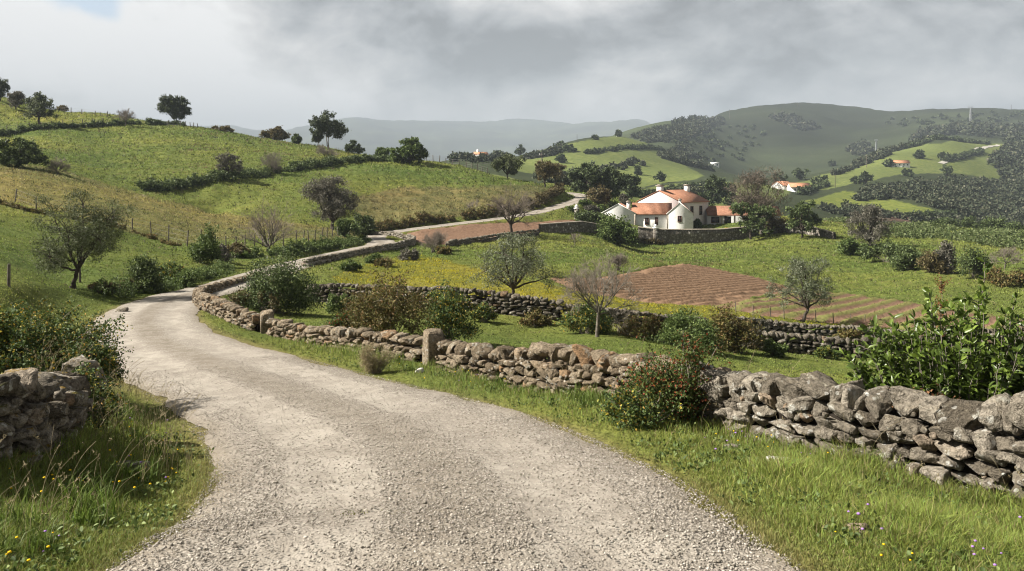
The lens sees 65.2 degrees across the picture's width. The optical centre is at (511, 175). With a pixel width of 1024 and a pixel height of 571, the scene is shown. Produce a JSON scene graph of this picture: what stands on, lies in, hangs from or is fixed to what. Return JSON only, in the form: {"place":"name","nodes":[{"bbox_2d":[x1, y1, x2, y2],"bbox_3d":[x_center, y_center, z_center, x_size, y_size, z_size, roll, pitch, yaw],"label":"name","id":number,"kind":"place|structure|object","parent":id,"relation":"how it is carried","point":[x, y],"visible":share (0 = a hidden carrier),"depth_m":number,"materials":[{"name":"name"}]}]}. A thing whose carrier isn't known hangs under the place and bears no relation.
{"place":"outdoors","nodes":[
{"label":"outdoors","id":0,"kind":"place"},
{"bbox_2d":[86,192,795,570],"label":"road","id":1,"kind":"structure","parent":0,"point":[168,332],"depth_m":7.29,"materials":[{"name":"gravel"}]},
{"bbox_2d":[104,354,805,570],"bbox_3d":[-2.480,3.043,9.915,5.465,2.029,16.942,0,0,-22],"label":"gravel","id":2,"kind":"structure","parent":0,"point":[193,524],"depth_m":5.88,"materials":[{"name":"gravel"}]},
{"bbox_2d":[407,220,574,244],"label":"ploughed field","id":3,"kind":"structure","parent":0,"point":[464,231],"depth_m":116.54,"materials":[{"name":"soil"}]},
{"bbox_2d":[0,97,1023,570],"bbox_3d":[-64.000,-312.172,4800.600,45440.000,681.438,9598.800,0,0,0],"label":"ground","id":4,"kind":"structure","parent":0,"point":[786,148],"depth_m":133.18,"materials":[{"name":"plant"}]},
{"bbox_2d":[0,137,49,166],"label":"bush","id":5,"kind":"object","parent":4,"relation":"on","point":[20,155],"visible":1,"depth_m":97.60,"materials":[{"name":"green plant"}]},
{"bbox_2d":[20,91,60,123],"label":"hill tree","id":6,"kind":"object","parent":4,"relation":"on","point":[38,104],"visible":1,"depth_m":189.01,"materials":[{"name":"green plant"}]},
{"bbox_2d":[0,367,92,465],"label":"stone wall","id":7,"kind":"structure","parent":4,"relation":"on","point":[34,400],"depth_m":7.13,"materials":[{"name":"stone"}]},
{"bbox_2d":[0,296,133,373],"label":"bramble","id":8,"kind":"object","parent":4,"relation":"on","point":[16,340],"visible":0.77,"depth_m":12.01,"materials":[{"name":"green plant"}]},
{"bbox_2d":[27,187,137,288],"bbox_3d":[-16.786,2.557,31.479,4.046,4.293,3.636,0,0,-37],"label":"olive tree","id":9,"kind":"object","parent":4,"relation":"on","point":[80,240],"visible":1,"depth_m":31.13,"materials":[{"name":"green plant"}]},
{"bbox_2d":[61,354,106,417],"bbox_3d":[-5.179,2.562,9.697,0.462,0.752,0.537,0,0,-10],"label":"boulder","id":10,"kind":"object","parent":4,"relation":"on","point":[72,363],"visible":0.35,"depth_m":9.53,"materials":[{"name":"stone"}]},
{"bbox_2d":[45,338,128,386],"bbox_3d":[-6.406,2.844,11.926,1.102,0.849,1.654,0,0,0],"label":"bramble","id":11,"kind":"object","parent":4,"relation":"on","point":[105,366],"visible":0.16,"depth_m":11.91,"materials":[{"name":"green plant"}]},
{"bbox_2d":[0,199,181,245],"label":"hedge","id":12,"kind":"object","parent":4,"relation":"on","point":[34,210],"visible":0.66,"depth_m":63.94,"materials":[{"name":"green plant"}]},
{"bbox_2d":[0,117,186,135],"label":"hedge","id":13,"kind":"object","parent":4,"relation":"on","point":[32,126],"visible":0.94,"depth_m":193.67,"materials":[{"name":"green plant"}]},
{"bbox_2d":[71,361,127,432],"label":"bramble","id":14,"kind":"object","parent":4,"relation":"on","point":[92,382],"visible":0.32,"depth_m":8.84,"materials":[{"name":"green plant"}]},
{"bbox_2d":[124,253,164,291],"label":"bush","id":15,"kind":"object","parent":4,"relation":"on","point":[141,269],"visible":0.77,"depth_m":34.85,"materials":[{"name":"green plant"}]},
{"bbox_2d":[89,257,238,298],"bbox_3d":[-16.443,5.030,40.746,2.512,2.037,19.877,0,0,-4],"label":"hedge","id":16,"kind":"object","parent":4,"relation":"on","point":[205,272],"visible":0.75,"depth_m":35.05,"materials":[{"name":"green plant"}]},
{"bbox_2d":[154,94,191,120],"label":"umbrella tree","id":17,"kind":"object","parent":4,"relation":"on","point":[171,105],"visible":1,"depth_m":229.65,"materials":[{"name":"green plant"}]},
{"bbox_2d":[173,268,202,287],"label":"bush","id":18,"kind":"object","parent":4,"relation":"on","point":[185,279],"visible":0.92,"depth_m":37.73,"materials":[{"name":"green plant"}]},
{"bbox_2d":[184,222,225,264],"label":"bush","id":19,"kind":"object","parent":4,"relation":"on","point":[204,249],"visible":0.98,"depth_m":51.49,"materials":[{"name":"green plant"}]},
{"bbox_2d":[192,272,259,331],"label":"stone wall","id":20,"kind":"structure","parent":4,"relation":"on","point":[206,300],"depth_m":25.59,"materials":[{"name":"stone"}]},
{"bbox_2d":[215,151,243,178],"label":"hill tree","id":21,"kind":"object","parent":4,"relation":"on","point":[223,160],"visible":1,"depth_m":130.62,"materials":[{"name":"green plant"}]},
{"bbox_2d":[228,279,284,310],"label":"thicket","id":22,"kind":"object","parent":4,"relation":"on","point":[273,301],"visible":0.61,"depth_m":31.01,"materials":[{"name":"green plant"}]},
{"bbox_2d":[145,153,389,191],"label":"hedge","id":23,"kind":"object","parent":4,"relation":"on","point":[215,175],"visible":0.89,"depth_m":137.19,"materials":[{"name":"green plant"}]},
{"bbox_2d":[233,196,302,251],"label":"bare tree","id":24,"kind":"object","parent":4,"relation":"on","point":[263,233],"visible":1,"depth_m":65.78,"materials":[{"name":"grey plant"}]},
{"bbox_2d":[259,125,290,140],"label":"bush","id":25,"kind":"object","parent":4,"relation":"on","point":[277,133],"visible":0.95,"depth_m":233.96,"materials":[{"name":"brown plant"}]},
{"bbox_2d":[224,245,327,314],"bbox_3d":[-9.310,4.155,31.969,3.763,2.922,3.328,0,0,0],"label":"bush","id":26,"kind":"object","parent":4,"relation":"on","point":[297,296],"visible":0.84,"depth_m":31.49,"materials":[{"name":"green plant"}]},
{"bbox_2d":[231,234,372,258],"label":"hedge","id":27,"kind":"object","parent":4,"relation":"on","point":[312,246],"visible":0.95,"depth_m":69.87,"materials":[{"name":"green plant"}]},
{"bbox_2d":[308,110,348,148],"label":"tall tree","id":28,"kind":"object","parent":4,"relation":"on","point":[330,128],"visible":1,"depth_m":206.05,"materials":[{"name":"green plant"}]},
{"bbox_2d":[298,174,360,229],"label":"olive tree","id":29,"kind":"object","parent":4,"relation":"on","point":[327,196],"visible":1,"depth_m":99.22,"materials":[{"name":"green plant"}]},
{"bbox_2d":[325,291,357,313],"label":"bush","id":30,"kind":"object","parent":4,"relation":"on","point":[332,306],"visible":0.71,"depth_m":34.05,"materials":[{"name":"green plant"}]},
{"bbox_2d":[265,318,422,361],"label":"stone wall","id":31,"kind":"structure","parent":4,"relation":"on","point":[407,346],"depth_m":19.25,"materials":[{"name":"stone"}]},
{"bbox_2d":[332,218,361,237],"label":"bush","id":32,"kind":"object","parent":4,"relation":"on","point":[345,226],"visible":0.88,"depth_m":94.03,"materials":[{"name":"green plant"}]},
{"bbox_2d":[301,231,415,266],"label":"stone wall","id":33,"kind":"structure","parent":4,"relation":"on","point":[410,240],"depth_m":72.15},
{"bbox_2d":[352,211,378,234],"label":"bush","id":34,"kind":"object","parent":4,"relation":"on","point":[366,225],"visible":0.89,"depth_m":108.13,"materials":[{"name":"green plant"}]},
{"bbox_2d":[356,341,395,373],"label":"bush","id":35,"kind":"object","parent":4,"relation":"on","point":[371,366],"visible":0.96,"depth_m":15.25,"materials":[{"name":"plant"}]},
{"bbox_2d":[337,257,438,335],"bbox_3d":[-3.635,3.589,22.866,2.899,2.647,2.960,0,0,-16],"label":"bush","id":36,"kind":"object","parent":4,"relation":"on","point":[384,313],"visible":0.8,"depth_m":22.23,"materials":[{"name":"green plant"}]},
{"bbox_2d":[386,136,428,162],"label":"round tree","id":37,"kind":"object","parent":4,"relation":"on","point":[411,150],"visible":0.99,"depth_m":171.65,"materials":[{"name":"green plant"}]},
{"bbox_2d":[417,228,449,252],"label":"bare shrub","id":38,"kind":"object","parent":4,"relation":"on","point":[437,239],"visible":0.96,"depth_m":82.03,"materials":[{"name":"grey plant"}]},
{"bbox_2d":[422,328,445,365],"bbox_3d":[-1.590,3.630,16.453,0.455,0.950,0.431,0,0,-22],"label":"gatepost","id":39,"kind":"object","parent":4,"relation":"on","point":[432,337],"visible":0.5,"depth_m":16.26,"materials":[{"name":"stone"}]},
{"bbox_2d":[305,283,564,320],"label":"stone wall","id":40,"kind":"structure","parent":4,"relation":"on","point":[506,303],"depth_m":35.86,"materials":[{"name":"stone"}]},
{"bbox_2d":[372,203,526,230],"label":"hedge","id":41,"kind":"object","parent":4,"relation":"on","point":[421,219],"visible":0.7,"depth_m":122.21,"materials":[{"name":"green plant"}]},
{"bbox_2d":[418,276,482,342],"bbox_3d":[-2.019,4.448,26.294,2.173,2.314,1.718,0,0,0],"label":"bush","id":42,"kind":"object","parent":4,"relation":"on","point":[449,315],"visible":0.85,"depth_m":26.06,"materials":[{"name":"green plant"}]},
{"bbox_2d":[5,362,913,570],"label":"yellow flowers","id":43,"kind":"object","parent":4,"relation":"on","point":[171,468],"visible":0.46,"depth_m":6.17,"materials":[{"name":"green plant"}]},
{"bbox_2d":[468,302,497,321],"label":"bush","id":44,"kind":"object","parent":4,"relation":"on","point":[486,314],"visible":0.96,"depth_m":33.07,"materials":[{"name":"green plant"}]},
{"bbox_2d":[445,229,539,246],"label":"stone wall","id":45,"kind":"structure","parent":4,"relation":"on","point":[467,240],"depth_m":104.72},
{"bbox_2d":[491,153,526,178],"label":"hill tree","id":46,"kind":"object","parent":4,"relation":"on","point":[511,165],"visible":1,"depth_m":171.76,"materials":[{"name":"green plant"}]},
{"bbox_2d":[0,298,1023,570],"bbox_3d":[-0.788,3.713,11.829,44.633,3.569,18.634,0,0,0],"label":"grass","id":47,"kind":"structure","parent":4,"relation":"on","point":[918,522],"depth_m":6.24,"materials":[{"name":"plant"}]},
{"bbox_2d":[0,346,1023,570],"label":"weeds","id":48,"kind":"object","parent":4,"relation":"on","point":[59,547],"visible":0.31,"depth_m":6.08,"materials":[{"name":"green plant"}]},
{"bbox_2d":[0,325,1023,546],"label":"dry grass","id":49,"kind":"structure","parent":4,"relation":"on","point":[142,411],"depth_m":8.04,"materials":[{"name":"plant"}]},
{"bbox_2d":[0,333,1022,513],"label":"seed heads","id":50,"kind":"object","parent":49,"relation":"attached to","point":[136,406],"visible":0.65,"depth_m":7.70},
{"bbox_2d":[465,231,565,294],"bbox_3d":[0.260,4.577,39.529,4.895,3.868,5.037,0,0,-30],"label":"olive tree","id":51,"kind":"object","parent":4,"relation":"on","point":[520,268],"visible":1,"depth_m":39.53,"materials":[{"name":"green plant"}]},
{"bbox_2d":[485,181,546,231],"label":"bare tree","id":52,"kind":"object","parent":4,"relation":"on","point":[501,205],"visible":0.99,"depth_m":114.73,"materials":[{"name":"brown plant"}]},
{"bbox_2d":[516,308,552,326],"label":"bush","id":53,"kind":"object","parent":4,"relation":"on","point":[537,317],"visible":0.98,"depth_m":33.86,"materials":[{"name":"green plant"}]},
{"bbox_2d":[524,182,565,209],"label":"hedge","id":54,"kind":"object","parent":4,"relation":"on","point":[557,189],"visible":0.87,"depth_m":150.13,"materials":[{"name":"brown plant"}]},
{"bbox_2d":[534,159,558,187],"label":"brown tree","id":55,"kind":"object","parent":4,"relation":"on","point":[547,169],"visible":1,"depth_m":164.88,"materials":[{"name":"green plant"}]},
{"bbox_2d":[435,338,678,401],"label":"stone wall","id":56,"kind":"structure","parent":4,"relation":"on","point":[579,361],"depth_m":13.46,"materials":[{"name":"stone"}]},
{"bbox_2d":[553,299,614,333],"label":"bush","id":57,"kind":"object","parent":4,"relation":"on","point":[586,320],"visible":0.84,"depth_m":31.18,"materials":[{"name":"green plant"}]},
{"bbox_2d":[566,163,601,192],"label":"dome tree","id":58,"kind":"object","parent":4,"relation":"on","point":[586,175],"visible":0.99,"depth_m":193.71,"materials":[{"name":"green plant"}]},
{"bbox_2d":[538,221,635,235],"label":"garden wall","id":59,"kind":"structure","parent":4,"relation":"on","point":[573,226],"depth_m":125.18,"materials":[{"name":"stone"}]},
{"bbox_2d":[572,209,608,223],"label":"hedge","id":60,"kind":"object","parent":4,"relation":"on","point":[587,216],"visible":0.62,"depth_m":136.35,"materials":[{"name":"green plant"}]},
{"bbox_2d":[584,183,611,205],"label":"bush","id":61,"kind":"object","parent":4,"relation":"on","point":[600,196],"visible":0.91,"depth_m":159.55,"materials":[{"name":"brown plant"}]},
{"bbox_2d":[555,247,647,336],"bbox_3d":[3.207,4.535,30.218,3.672,3.618,2.840,0,0,38],"label":"bare tree","id":62,"kind":"object","parent":4,"relation":"on","point":[584,293],"visible":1,"depth_m":30.02,"materials":[{"name":"grey plant"}]},
{"bbox_2d":[596,166,627,197],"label":"dome tree","id":63,"kind":"object","parent":4,"relation":"on","point":[612,180],"visible":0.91,"depth_m":193.68,"materials":[{"name":"green plant"}]},
{"bbox_2d":[594,213,640,245],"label":"bush","id":64,"kind":"object","parent":4,"relation":"on","point":[611,229],"visible":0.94,"depth_m":125.59,"materials":[{"name":"green plant"}]},
{"bbox_2d":[583,143,664,153],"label":"hedgerow","id":65,"kind":"object","parent":4,"relation":"on","point":[633,146],"visible":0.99,"depth_m":651.60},
{"bbox_2d":[621,172,641,198],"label":"dome tree","id":66,"kind":"object","parent":4,"relation":"on","point":[631,189],"visible":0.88,"depth_m":246.77,"materials":[{"name":"green plant"}]},
{"bbox_2d":[563,303,707,325],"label":"stone wall","id":67,"kind":"structure","parent":4,"relation":"on","point":[623,313],"depth_m":35.98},
{"bbox_2d":[589,379,690,431],"bbox_3d":[1.497,2.714,9.257,1.170,0.666,0.768,0,0,0],"label":"bramble","id":68,"kind":"object","parent":4,"relation":"on","point":[632,408],"visible":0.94,"depth_m":9.29,"materials":[{"name":"green plant"}]},
{"bbox_2d":[614,313,665,338],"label":"bush","id":69,"kind":"object","parent":4,"relation":"on","point":[649,324],"visible":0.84,"depth_m":30.35,"materials":[{"name":"brown plant"}]},
{"bbox_2d":[602,199,693,228],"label":"farmhouse","id":70,"kind":"object","parent":4,"relation":"on","point":[679,215],"visible":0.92,"depth_m":152.37,"materials":[{"name":"paint"}]},
{"bbox_2d":[636,184,709,224],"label":"farmhouse","id":71,"kind":"object","parent":4,"relation":"on","point":[696,204],"visible":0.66,"depth_m":161.52,"materials":[{"name":"paint"}]},
{"bbox_2d":[616,330,735,429],"bbox_3d":[2.041,2.524,9.871,1.569,1.380,1.257,0,0,0],"label":"rose bush","id":72,"kind":"object","parent":4,"relation":"on","point":[668,379],"visible":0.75,"depth_m":9.67,"materials":[{"name":"green plant"}]},
{"bbox_2d":[645,303,730,353],"bbox_3d":[6.369,5.564,28.863,2.904,1.709,2.677,0,0,0],"label":"bush","id":73,"kind":"object","parent":4,"relation":"on","point":[692,324],"visible":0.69,"depth_m":28.72,"materials":[{"name":"green plant"}]},
{"bbox_2d":[638,226,758,244],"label":"garden wall","id":74,"kind":"structure","parent":4,"relation":"on","point":[676,236],"depth_m":138.69,"materials":[{"name":"stone"}]},
{"bbox_2d":[697,173,726,204],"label":"dome tree","id":75,"kind":"object","parent":4,"relation":"on","point":[714,185],"visible":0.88,"depth_m":270.00,"materials":[{"name":"green plant"}]},
{"bbox_2d":[699,369,738,425],"bbox_3d":[2.537,2.729,9.745,0.475,0.744,0.429,0,0,-30],"label":"boulder","id":76,"kind":"object","parent":4,"relation":"on","point":[709,388],"visible":0.37,"depth_m":9.61,"materials":[{"name":"stone"}]},
{"bbox_2d":[447,143,1014,227],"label":"scrub","id":77,"kind":"object","parent":4,"relation":"on","point":[846,208],"visible":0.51,"depth_m":346.16,"materials":[{"name":"green plant"}]},
{"bbox_2d":[707,302,768,353],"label":"bush","id":78,"kind":"object","parent":4,"relation":"on","point":[731,327],"visible":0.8,"depth_m":31.02,"materials":[{"name":"green plant"}]},
{"bbox_2d":[706,206,781,224],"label":"farm wing","id":79,"kind":"structure","parent":4,"relation":"on","point":[719,215],"depth_m":162.87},
{"bbox_2d":[629,110,874,171],"bbox_3d":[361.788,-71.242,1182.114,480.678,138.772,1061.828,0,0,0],"label":"woods","id":80,"kind":"object","parent":4,"relation":"on","point":[681,129],"visible":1,"depth_m":1106.63,"materials":[{"name":"green plant"}]},
{"bbox_2d":[729,200,776,239],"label":"evergreen tree","id":81,"kind":"object","parent":4,"relation":"on","point":[753,222],"visible":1,"depth_m":139.24,"materials":[{"name":"green plant"}]},
{"bbox_2d":[722,165,791,216],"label":"bare tree","id":82,"kind":"object","parent":4,"relation":"on","point":[760,199],"visible":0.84,"depth_m":157.00,"materials":[{"name":"grey plant"}]},
{"bbox_2d":[761,208,786,234],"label":"bush","id":83,"kind":"object","parent":4,"relation":"on","point":[772,221],"visible":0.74,"depth_m":142.67,"materials":[{"name":"green plant"}]},
{"bbox_2d":[760,337,788,357],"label":"bush","id":84,"kind":"object","parent":4,"relation":"on","point":[773,348],"visible":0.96,"depth_m":31.41,"materials":[{"name":"green plant"}]},
{"bbox_2d":[759,223,835,238],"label":"garden wall","id":85,"kind":"structure","parent":4,"relation":"on","point":[818,232],"depth_m":136.34,"materials":[{"name":"stone"}]},
{"bbox_2d":[783,199,822,237],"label":"evergreen tree","id":86,"kind":"object","parent":4,"relation":"on","point":[803,220],"visible":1,"depth_m":132.50,"materials":[{"name":"green plant"}]},
{"bbox_2d":[794,180,830,194],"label":"hedgerow","id":87,"kind":"object","parent":4,"relation":"on","point":[805,190],"visible":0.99,"depth_m":430.47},
{"bbox_2d":[672,110,1023,161],"bbox_3d":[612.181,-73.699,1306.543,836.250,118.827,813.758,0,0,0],"label":"scrub","id":88,"kind":"object","parent":4,"relation":"on","point":[720,144],"visible":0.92,"depth_m":1418.77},
{"bbox_2d":[835,236,867,255],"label":"bush","id":89,"kind":"object","parent":4,"relation":"on","point":[849,246],"visible":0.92,"depth_m":105.56,"materials":[{"name":"green plant"}]},
{"bbox_2d":[682,361,1023,503],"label":"stone wall","id":90,"kind":"structure","parent":4,"relation":"on","point":[970,436],"depth_m":7.48,"materials":[{"name":"stone"}]},
{"bbox_2d":[842,203,895,245],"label":"olive tree","id":91,"kind":"object","parent":4,"relation":"on","point":[871,217],"visible":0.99,"depth_m":119.98,"materials":[{"name":"grey plant"}]},
{"bbox_2d":[735,316,1023,337],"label":"stone wall","id":92,"kind":"structure","parent":4,"relation":"on","point":[789,327],"depth_m":40.29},
{"bbox_2d":[743,329,1023,357],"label":"stone wall","id":93,"kind":"structure","parent":4,"relation":"on","point":[806,343],"depth_m":33.24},
{"bbox_2d":[858,238,908,262],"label":"bush","id":94,"kind":"object","parent":4,"relation":"on","point":[888,248],"visible":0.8,"depth_m":97.55,"materials":[{"name":"green plant"}]},
{"bbox_2d":[886,244,924,270],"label":"bush","id":95,"kind":"object","parent":4,"relation":"on","point":[906,257],"visible":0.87,"depth_m":88.50,"materials":[{"name":"green plant"}]},
{"bbox_2d":[822,216,1023,248],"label":"leafy crop","id":96,"kind":"object","parent":4,"relation":"on","point":[1005,237],"visible":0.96,"depth_m":143.45,"materials":[{"name":"green plant"}]},
{"bbox_2d":[830,119,1023,174],"bbox_3d":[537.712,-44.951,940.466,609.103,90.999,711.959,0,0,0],"label":"woods","id":97,"kind":"object","parent":4,"relation":"on","point":[988,128],"visible":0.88,"depth_m":1129.44,"materials":[{"name":"green plant"}]},
{"bbox_2d":[835,256,1023,415],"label":"broad leaved shrub","id":98,"kind":"object","parent":4,"relation":"on","point":[967,365],"visible":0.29,"depth_m":8.42,"materials":[{"name":"green plant"}]},
{"bbox_2d":[915,248,948,273],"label":"bush","id":99,"kind":"object","parent":4,"relation":"on","point":[927,262],"visible":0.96,"depth_m":85.23,"materials":[{"name":"brown plant"}]},
{"bbox_2d":[850,134,1023,226],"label":"woods","id":100,"kind":"object","parent":4,"relation":"on","point":[1003,196],"visible":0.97,"depth_m":451.88,"materials":[{"name":"green plant"}]},
{"bbox_2d":[933,238,958,273],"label":"bush","id":101,"kind":"object","parent":4,"relation":"on","point":[945,252],"visible":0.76,"depth_m":85.50,"materials":[{"name":"grey plant"}]},
{"bbox_2d":[907,133,990,147],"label":"hedgerow","id":102,"kind":"object","parent":4,"relation":"on","point":[940,136],"visible":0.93,"depth_m":805.39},
{"bbox_2d":[940,147,984,161],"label":"hedgerow","id":103,"kind":"object","parent":4,"relation":"on","point":[971,152],"visible":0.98,"depth_m":681.38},
{"bbox_2d":[950,242,998,278],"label":"bush","id":104,"kind":"object","parent":4,"relation":"on","point":[973,263],"visible":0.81,"depth_m":81.52,"materials":[{"name":"green plant"}]},
{"bbox_2d":[930,215,1023,229],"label":"hedge","id":105,"kind":"object","parent":4,"relation":"on","point":[988,223],"visible":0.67,"depth_m":172.41,"materials":[{"name":"green plant"}]},
{"bbox_2d":[983,266,1023,286],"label":"bush","id":106,"kind":"object","parent":4,"relation":"on","point":[1006,280],"visible":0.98,"depth_m":76.22,"materials":[{"name":"plant"}]},
{"bbox_2d":[989,246,1023,268],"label":"tree","id":107,"kind":"object","parent":4,"relation":"on","point":[1008,256],"visible":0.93,"depth_m":92.71,"materials":[{"name":"grey plant"}]},
{"bbox_2d":[0,0,1023,129],"label":"sky","id":108,"kind":"structure","parent":0,"point":[249,64],"materials":[{"name":"grey"}]},
{"bbox_2d":[551,263,790,305],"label":"ploughed field","id":109,"kind":"structure","parent":0,"point":[682,284],"depth_m":62.02,"materials":[{"name":"soil"}]},
{"bbox_2d":[711,291,1022,330],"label":"planted field","id":110,"kind":"structure","parent":0,"point":[867,308],"depth_m":52.86,"materials":[{"name":"soil"}]},
{"bbox_2d":[763,255,835,321],"bbox_3d":[16.656,6.587,46.628,4.286,4.323,4.949,0,0,25],"label":"olive tree","id":111,"kind":"object","parent":110,"relation":"on","point":[807,294],"visible":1,"depth_m":46.39,"materials":[{"name":"green plant"}]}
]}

